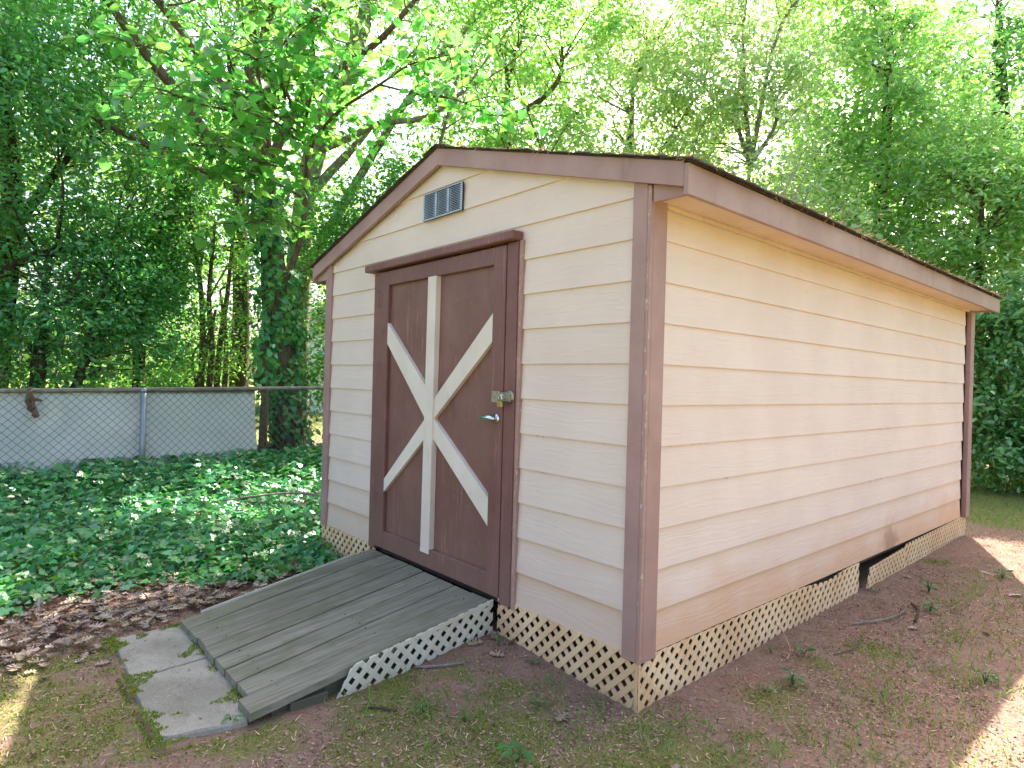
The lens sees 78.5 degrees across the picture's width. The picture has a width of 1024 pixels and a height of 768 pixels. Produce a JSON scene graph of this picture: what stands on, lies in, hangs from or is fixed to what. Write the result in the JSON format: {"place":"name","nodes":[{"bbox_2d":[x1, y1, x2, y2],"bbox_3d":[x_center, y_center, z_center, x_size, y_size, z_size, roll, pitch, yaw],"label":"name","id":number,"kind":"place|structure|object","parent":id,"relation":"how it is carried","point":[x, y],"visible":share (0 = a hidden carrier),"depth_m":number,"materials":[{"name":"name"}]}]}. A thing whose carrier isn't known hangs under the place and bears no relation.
{"place":"outdoors","nodes":[
{"label":"outdoors","id":0,"kind":"place"},
{"bbox_2d":[0,380,1023,767],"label":"ground","id":1,"kind":"structure","parent":0,"point":[760,660],"depth_m":2.75,"materials":[{"name":"soil"}]},
{"bbox_2d":[0,297,119,479],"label":"undergrowth shrub","id":2,"kind":"object","parent":1,"relation":"on","point":[40,381],"visible":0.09,"depth_m":7.25,"materials":[{"name":"green plant"}]},
{"bbox_2d":[0,0,201,388],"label":"evergreen tree","id":3,"kind":"object","parent":1,"relation":"on","point":[42,57],"visible":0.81,"depth_m":7.78,"materials":[{"name":"green plant"}]},
{"bbox_2d":[0,164,217,387],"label":"evergreen shrub","id":4,"kind":"object","parent":1,"relation":"on","point":[40,344],"visible":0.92,"depth_m":7.78,"materials":[{"name":"green plant"}]},
{"bbox_2d":[9,281,251,387],"bbox_3d":[-6.023,-0.151,9.356,3.862,2.748,5.325,1,0,-19],"label":"undergrowth shrub","id":5,"kind":"object","parent":1,"relation":"on","point":[166,382],"visible":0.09,"depth_m":9.65,"materials":[{"name":"green plant"}]},
{"bbox_2d":[47,146,244,387],"bbox_3d":[-5.238,-1.162,9.109,2.601,4.802,2.514,1,0,-41],"label":"broadleaf evergreen","id":6,"kind":"object","parent":1,"relation":"on","point":[181,193],"visible":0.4,"depth_m":9.00,"materials":[{"name":"green plant"}]},
{"bbox_2d":[116,625,206,683],"bbox_3d":[-1.692,1.345,3.112,0.440,0.102,0.569,1,0,-41],"label":"concrete paver","id":7,"kind":"object","parent":1,"relation":"on","point":[146,656],"visible":0.56,"depth_m":3.04,"materials":[{"name":"grey concrete"}]},
{"bbox_2d":[0,386,323,497],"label":"chain link fence","id":8,"kind":"object","parent":1,"relation":"on","point":[142,435],"visible":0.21,"depth_m":6.66,"materials":[{"name":"metal"}]},
{"bbox_2d":[25,387,42,417],"bbox_3d":[-4.594,0.180,6.020,0.140,0.305,0.082,1,0,-41],"label":"bark piece","id":9,"kind":"object","parent":8,"relation":"hanging from","point":[30,399],"visible":1,"depth_m":5.99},
{"bbox_2d":[0,387,256,475],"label":"privacy cloth","id":10,"kind":"object","parent":8,"relation":"hanging from","point":[235,410],"visible":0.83,"depth_m":6.57,"materials":[{"name":"grey fabric"}]},
{"bbox_2d":[0,443,351,616],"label":"ground ivy","id":11,"kind":"object","parent":1,"relation":"on","point":[200,536],"visible":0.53,"depth_m":5.03,"materials":[{"name":"green plant"}]},
{"bbox_2d":[221,492,320,500],"bbox_3d":[-2.085,0.990,5.511,0.936,0.106,0.062,2,0,3],"label":"fallen branch","id":12,"kind":"object","parent":11,"relation":"on","point":[303,493],"visible":0.91,"depth_m":5.51,"materials":[{"name":"brown wood"}]},
{"bbox_2d":[132,658,246,742],"bbox_3d":[-1.318,1.355,2.667,0.448,0.102,0.671,1,0,-41],"label":"concrete paver","id":13,"kind":"object","parent":1,"relation":"on","point":[188,702],"visible":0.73,"depth_m":2.58,"materials":[{"name":"grey concrete"}]},
{"bbox_2d":[31,0,351,386],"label":"straight tree","id":14,"kind":"object","parent":1,"relation":"on","point":[242,381],"visible":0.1,"depth_m":11.16,"materials":[{"name":"green plant"}]},
{"bbox_2d":[121,172,310,386],"bbox_3d":[-4.735,-0.983,9.720,2.606,4.466,3.056,2,0,2],"label":"many stemmed shrub","id":15,"kind":"object","parent":1,"relation":"on","point":[208,346],"visible":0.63,"depth_m":9.36,"materials":[{"name":"green plant"}]},
{"bbox_2d":[221,714,243,722],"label":"weed","id":16,"kind":"object","parent":1,"relation":"on","point":[235,719],"visible":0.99,"depth_m":2.45,"materials":[{"name":"green plant"}]},
{"bbox_2d":[255,302,324,412],"bbox_3d":[-5.789,-1.348,25.360,7.200,4.900,6.200,1,0,-41],"label":"tree","id":17,"kind":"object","parent":1,"relation":"on","point":[311,344],"depth_m":21.41,"materials":[{"name":"green plant"}]},
{"bbox_2d":[25,0,558,454],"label":"tree","id":18,"kind":"object","parent":1,"relation":"on","point":[251,74],"visible":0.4,"depth_m":8.51,"materials":[{"name":"green plant"}]},
{"bbox_2d":[227,181,324,452],"bbox_3d":[-3.335,-0.873,8.997,1.498,4.001,1.255,2,0,3],"label":"climbing ivy","id":19,"kind":"object","parent":18,"relation":"attached to","point":[298,334],"visible":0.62,"depth_m":8.79,"materials":[{"name":"green plant"}]},
{"bbox_2d":[59,0,547,474],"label":"redbud sapling","id":20,"kind":"object","parent":1,"relation":"on","point":[201,86],"visible":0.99,"depth_m":6.34,"materials":[{"name":"green plant"}]},
{"bbox_2d":[247,269,305,390],"bbox_3d":[-2.955,-0.656,7.885,0.734,1.579,0.590,2,0,1],"label":"climbing ivy","id":21,"kind":"object","parent":20,"relation":"attached to","point":[274,332],"visible":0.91,"depth_m":7.80,"materials":[{"name":"green plant"}]},
{"bbox_2d":[181,549,492,721],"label":"wooden ramp","id":22,"kind":"structure","parent":1,"relation":"on","point":[319,634],"depth_m":3.14,"materials":[{"name":"grey wood"}]},
{"bbox_2d":[285,136,447,416],"bbox_3d":[-2.288,-1.519,10.855,3.311,5.600,3.414,2,0,19],"label":"vine tangle tree","id":23,"kind":"object","parent":1,"relation":"on","point":[336,231],"visible":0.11,"depth_m":10.46,"materials":[{"name":"green plant"}]},
{"bbox_2d":[368,706,396,711],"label":"fallen twig","id":24,"kind":"object","parent":1,"relation":"on","point":[384,708],"visible":0.98,"depth_m":2.60,"materials":[{"name":"wood"}]},
{"bbox_2d":[416,701,432,711],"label":"weed","id":25,"kind":"object","parent":1,"relation":"on","point":[423,708],"visible":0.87,"depth_m":2.61,"materials":[{"name":"green plant"}]},
{"bbox_2d":[415,662,464,667],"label":"fallen twig","id":26,"kind":"object","parent":1,"relation":"on","point":[441,665],"visible":1,"depth_m":2.96,"materials":[{"name":"grey wood"}]},
{"bbox_2d":[214,0,677,443],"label":"pale tree","id":27,"kind":"object","parent":1,"relation":"on","point":[341,160],"visible":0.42,"depth_m":10.87,"materials":[{"name":"green plant"}]},
{"bbox_2d":[456,709,474,721],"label":"weed","id":28,"kind":"object","parent":1,"relation":"on","point":[464,713],"visible":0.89,"depth_m":2.54,"materials":[{"name":"green plant"}]},
{"bbox_2d":[491,634,504,645],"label":"weed","id":29,"kind":"object","parent":1,"relation":"on","point":[496,636],"visible":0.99,"depth_m":3.18,"materials":[{"name":"green plant"}]},
{"bbox_2d":[0,551,1021,767],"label":"leaf litter","id":30,"kind":"object","parent":1,"relation":"on","point":[60,624],"visible":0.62,"depth_m":3.49,"materials":[{"name":"brown plant"}]},
{"bbox_2d":[59,604,154,615],"bbox_3d":[-2.253,1.265,3.484,0.470,0.014,0.038,1,0,-25],"label":"fallen twig","id":31,"kind":"object","parent":30,"relation":"on","point":[114,611],"visible":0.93,"depth_m":3.47,"materials":[{"name":"brown wood"}]},
{"bbox_2d":[0,553,1023,767],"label":"moss","id":32,"kind":"object","parent":1,"relation":"on","point":[111,645],"visible":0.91,"depth_m":2.55,"materials":[{"name":"green plant"}]},
{"bbox_2d":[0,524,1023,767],"bbox_3d":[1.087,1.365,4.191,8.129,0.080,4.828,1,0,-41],"label":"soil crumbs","id":33,"kind":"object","parent":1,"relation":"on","point":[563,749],"visible":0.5,"depth_m":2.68,"materials":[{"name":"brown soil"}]},
{"bbox_2d":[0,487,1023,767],"bbox_3d":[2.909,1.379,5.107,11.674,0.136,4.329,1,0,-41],"label":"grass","id":34,"kind":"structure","parent":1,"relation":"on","point":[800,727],"depth_m":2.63,"materials":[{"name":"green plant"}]},
{"bbox_2d":[0,528,1023,767],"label":"ground debris","id":35,"kind":"object","parent":1,"relation":"on","point":[542,707],"visible":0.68,"depth_m":2.60,"materials":[{"name":"plant"}]},
{"bbox_2d":[495,740,534,761],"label":"weed","id":36,"kind":"object","parent":1,"relation":"on","point":[507,747],"visible":1,"depth_m":2.27,"materials":[{"name":"green plant"}]},
{"bbox_2d":[8,12,1023,405],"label":"wood","id":37,"kind":"object","parent":1,"relation":"on","point":[298,160],"visible":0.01,"depth_m":21.84,"materials":[{"name":"green plant"}]},
{"bbox_2d":[378,0,661,191],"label":"light green tree","id":38,"kind":"object","parent":1,"relation":"on","point":[506,138],"visible":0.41,"depth_m":12.46,"materials":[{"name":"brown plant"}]},
{"bbox_2d":[527,655,540,664],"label":"weed","id":39,"kind":"object","parent":1,"relation":"on","point":[528,661],"visible":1,"depth_m":3.00,"materials":[{"name":"green plant"}]},
{"bbox_2d":[529,695,547,706],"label":"weed","id":40,"kind":"object","parent":1,"relation":"on","point":[537,704],"visible":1,"depth_m":2.66,"materials":[{"name":"green plant"}]},
{"bbox_2d":[309,140,1004,712],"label":"garden shed","id":41,"kind":"structure","parent":1,"relation":"on","point":[727,398],"depth_m":3.33,"materials":[{"name":"beige paint"}]},
{"bbox_2d":[372,245,513,597],"bbox_3d":[-0.477,0.184,3.764,0.091,1.858,1.443,1,0,-41],"label":"door","id":42,"kind":"structure","parent":41,"relation":"in","point":[437,494],"depth_m":3.72,"materials":[{"name":"brown paint"}]},
{"bbox_2d":[497,395,502,406],"bbox_3d":[-0.061,0.088,3.256,0.016,0.065,0.040,1,0,-41],"label":"padlock","id":43,"kind":"object","parent":41,"relation":"hanging from","point":[499,403],"visible":1,"depth_m":3.25,"materials":[{"name":"gold metal"}]},
{"bbox_2d":[525,0,804,175],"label":"tree","id":44,"kind":"object","parent":1,"relation":"on","point":[654,65],"visible":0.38,"depth_m":12.34,"materials":[{"name":"green plant"}]},
{"bbox_2d":[756,683,774,691],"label":"weed","id":45,"kind":"object","parent":1,"relation":"on","point":[769,687],"visible":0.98,"depth_m":2.84,"materials":[{"name":"green plant"}]},
{"bbox_2d":[637,0,908,241],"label":"twiggy shrub","id":46,"kind":"object","parent":1,"relation":"on","point":[749,152],"visible":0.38,"depth_m":11.74,"materials":[{"name":"green plant"}]},
{"bbox_2d":[702,112,849,213],"bbox_3d":[3.868,-1.397,10.794,1.979,5.642,3.406,1,0,-41],"label":"bare shrub","id":47,"kind":"object","parent":1,"relation":"on","point":[788,184],"visible":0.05,"depth_m":10.01,"materials":[{"name":"brown plant"}]},
{"bbox_2d":[774,623,790,658],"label":"fallen twig","id":48,"kind":"object","parent":1,"relation":"on","point":[786,639],"visible":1,"depth_m":3.34,"materials":[{"name":"wood"}]},
{"bbox_2d":[781,668,805,684],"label":"weed","id":49,"kind":"object","parent":1,"relation":"on","point":[791,676],"visible":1,"depth_m":2.91,"materials":[{"name":"green plant"}]},
{"bbox_2d":[794,645,816,656],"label":"weed","id":50,"kind":"object","parent":1,"relation":"on","point":[809,649],"visible":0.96,"depth_m":3.21,"materials":[{"name":"green plant"}]},
{"bbox_2d":[834,636,862,654],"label":"fallen twig","id":51,"kind":"object","parent":1,"relation":"on","point":[858,643],"visible":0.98,"depth_m":3.28,"materials":[{"name":"wood"}]},
{"bbox_2d":[851,608,906,624],"bbox_3d":[2.231,1.392,3.751,0.565,0.024,0.072,1,0,-30],"label":"fallen twig","id":52,"kind":"object","parent":1,"relation":"on","point":[887,618],"visible":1,"depth_m":3.68,"materials":[{"name":"grey wood"}]},
{"bbox_2d":[756,0,1023,270],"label":"bright tree","id":53,"kind":"object","parent":1,"relation":"on","point":[882,37],"visible":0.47,"depth_m":12.09,"materials":[{"name":"green plant"}]},
{"bbox_2d":[911,602,919,622],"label":"fallen twig","id":54,"kind":"object","parent":1,"relation":"on","point":[918,612],"visible":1,"depth_m":3.82,"materials":[{"name":"wood"}]},
{"bbox_2d":[919,577,939,591],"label":"weed","id":55,"kind":"object","parent":1,"relation":"on","point":[929,587],"visible":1,"depth_m":4.25,"materials":[{"name":"green plant"}]},
{"bbox_2d":[920,600,941,611],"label":"weed","id":56,"kind":"object","parent":1,"relation":"on","point":[930,607],"visible":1,"depth_m":3.88,"materials":[{"name":"green plant"}]},
{"bbox_2d":[859,0,1023,412],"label":"tall tree","id":57,"kind":"object","parent":1,"relation":"on","point":[1002,47],"visible":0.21,"depth_m":13.79,"materials":[{"name":"green plant"}]},
{"bbox_2d":[860,83,1023,472],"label":"yellow shrub","id":58,"kind":"object","parent":1,"relation":"on","point":[1006,174],"visible":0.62,"depth_m":10.42,"materials":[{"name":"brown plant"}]},
{"bbox_2d":[952,258,1023,493],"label":"broad leaf shrub","id":59,"kind":"object","parent":1,"relation":"on","point":[998,430],"visible":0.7,"depth_m":8.66,"materials":[{"name":"green plant"}]},
{"bbox_2d":[975,670,1000,683],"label":"weed","id":60,"kind":"object","parent":1,"relation":"on","point":[988,677],"visible":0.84,"depth_m":2.96,"materials":[{"name":"green plant"}]},
{"bbox_2d":[974,265,1023,424],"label":"leggy shrub","id":61,"kind":"object","parent":1,"relation":"on","point":[1020,327],"visible":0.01,"depth_m":9.12,"materials":[{"name":"green plant"}]},
{"bbox_2d":[993,569,1012,578],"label":"weed","id":62,"kind":"object","parent":1,"relation":"on","point":[1002,575],"visible":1,"depth_m":4.59,"materials":[{"name":"green plant"}]},
{"bbox_2d":[0,0,1023,381],"label":"sky","id":63,"kind":"structure","parent":0,"point":[387,91],"materials":[{"name":"white"}]}
]}

